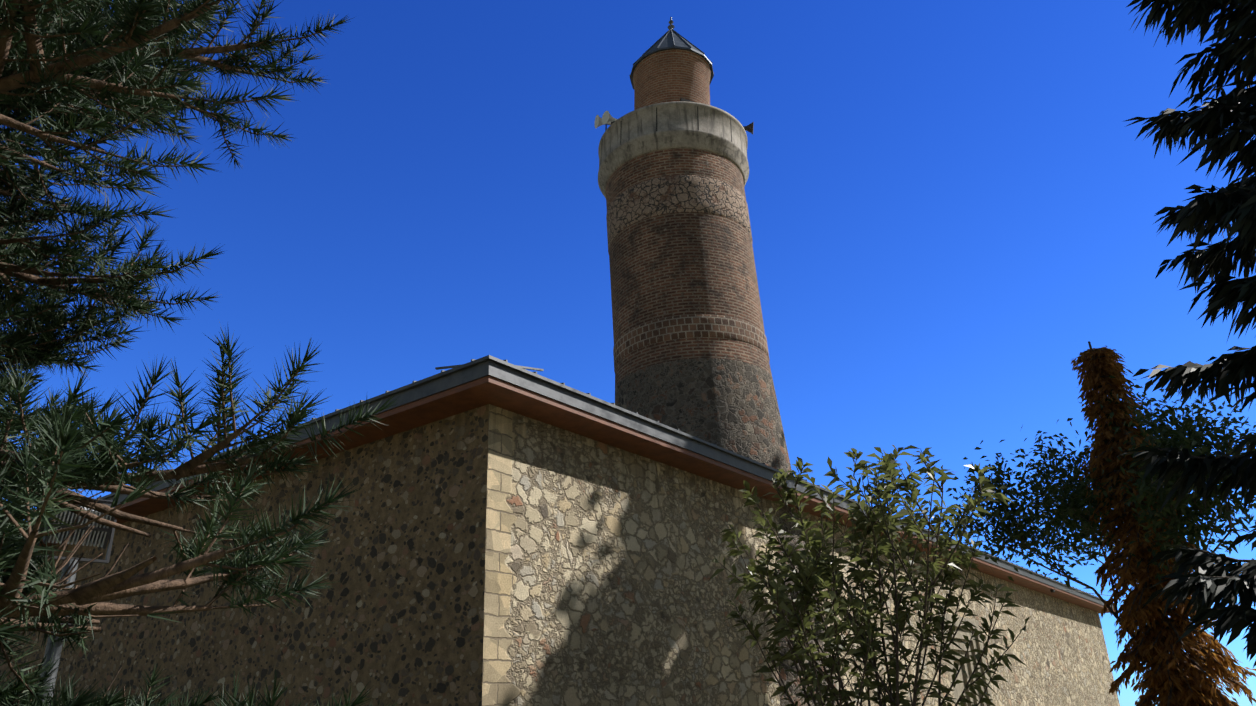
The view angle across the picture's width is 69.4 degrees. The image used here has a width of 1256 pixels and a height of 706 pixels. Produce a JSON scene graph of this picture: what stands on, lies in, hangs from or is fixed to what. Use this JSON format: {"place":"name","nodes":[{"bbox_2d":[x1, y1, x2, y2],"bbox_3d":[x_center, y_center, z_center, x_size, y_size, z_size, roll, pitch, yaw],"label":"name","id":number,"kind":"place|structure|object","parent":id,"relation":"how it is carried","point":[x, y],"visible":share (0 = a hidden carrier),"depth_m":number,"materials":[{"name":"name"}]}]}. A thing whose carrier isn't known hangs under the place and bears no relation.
{"place":"outdoors","nodes":[
{"label":"outdoors","id":0,"kind":"place"},
{"bbox_2d":[0,0,1255,705],"label":"sky","id":1,"kind":"structure","parent":0,"point":[947,200],"materials":[{"name":"blue"}]},
{"label":"ground","id":2,"kind":"structure","parent":0,"visible":0},
{"bbox_2d":[37,498,116,704],"bbox_3d":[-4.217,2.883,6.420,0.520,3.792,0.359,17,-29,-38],"label":"floodlight","id":3,"kind":"object","parent":2,"relation":"on","point":[99,534],"visible":0.46,"depth_m":6.96,"materials":[{"name":"metal"},{"name":"glass"}]},
{"bbox_2d":[0,0,400,705],"bbox_3d":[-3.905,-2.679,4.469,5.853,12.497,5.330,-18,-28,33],"label":"pine tree","id":4,"kind":"object","parent":2,"relation":"on","point":[66,66],"visible":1,"depth_m":3.55,"materials":[{"name":"green plant"}]},
{"bbox_2d":[0,355,1119,705],"bbox_3d":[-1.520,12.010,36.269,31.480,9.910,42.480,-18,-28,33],"label":"mosque","id":5,"kind":"structure","parent":2,"relation":"on","point":[504,533],"depth_m":14.84,"materials":[{"name":"beige stone"}]},
{"bbox_2d":[1050,588,1255,605],"bbox_3d":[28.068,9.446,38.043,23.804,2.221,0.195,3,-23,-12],"label":"overhead cable","id":6,"kind":"object","parent":5,"relation":"attached to","point":[1052,590],"visible":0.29,"depth_m":35.56,"materials":[{"name":"black plastic"}]},
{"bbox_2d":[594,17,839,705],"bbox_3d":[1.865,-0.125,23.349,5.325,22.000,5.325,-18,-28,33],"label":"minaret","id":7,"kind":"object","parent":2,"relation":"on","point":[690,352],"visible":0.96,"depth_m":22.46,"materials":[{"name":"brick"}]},
{"bbox_2d":[709,444,1028,705],"bbox_3d":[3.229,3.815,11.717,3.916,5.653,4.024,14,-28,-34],"label":"leafy shrub","id":8,"kind":"object","parent":2,"relation":"on","point":[818,569],"visible":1,"depth_m":11.82,"materials":[{"name":"green plant"}]},
{"bbox_2d":[930,375,1255,639],"bbox_3d":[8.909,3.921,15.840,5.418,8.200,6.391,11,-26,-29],"label":"green tree","id":9,"kind":"object","parent":2,"relation":"on","point":[1070,511],"visible":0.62,"depth_m":15.89,"materials":[{"name":"green plant"}]},
{"bbox_2d":[1070,341,1255,705],"bbox_3d":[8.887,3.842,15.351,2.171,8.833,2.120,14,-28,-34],"label":"dead conifer","id":10,"kind":"object","parent":2,"relation":"on","point":[1177,675],"visible":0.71,"depth_m":15.12,"materials":[{"name":"brown plant"}]},
{"bbox_2d":[1119,0,1255,667],"bbox_3d":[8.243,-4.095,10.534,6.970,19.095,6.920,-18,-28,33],"label":"spruce tree","id":11,"kind":"object","parent":2,"relation":"on","point":[1208,584],"visible":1,"depth_m":9.78,"materials":[{"name":"green plant"}]}
]}

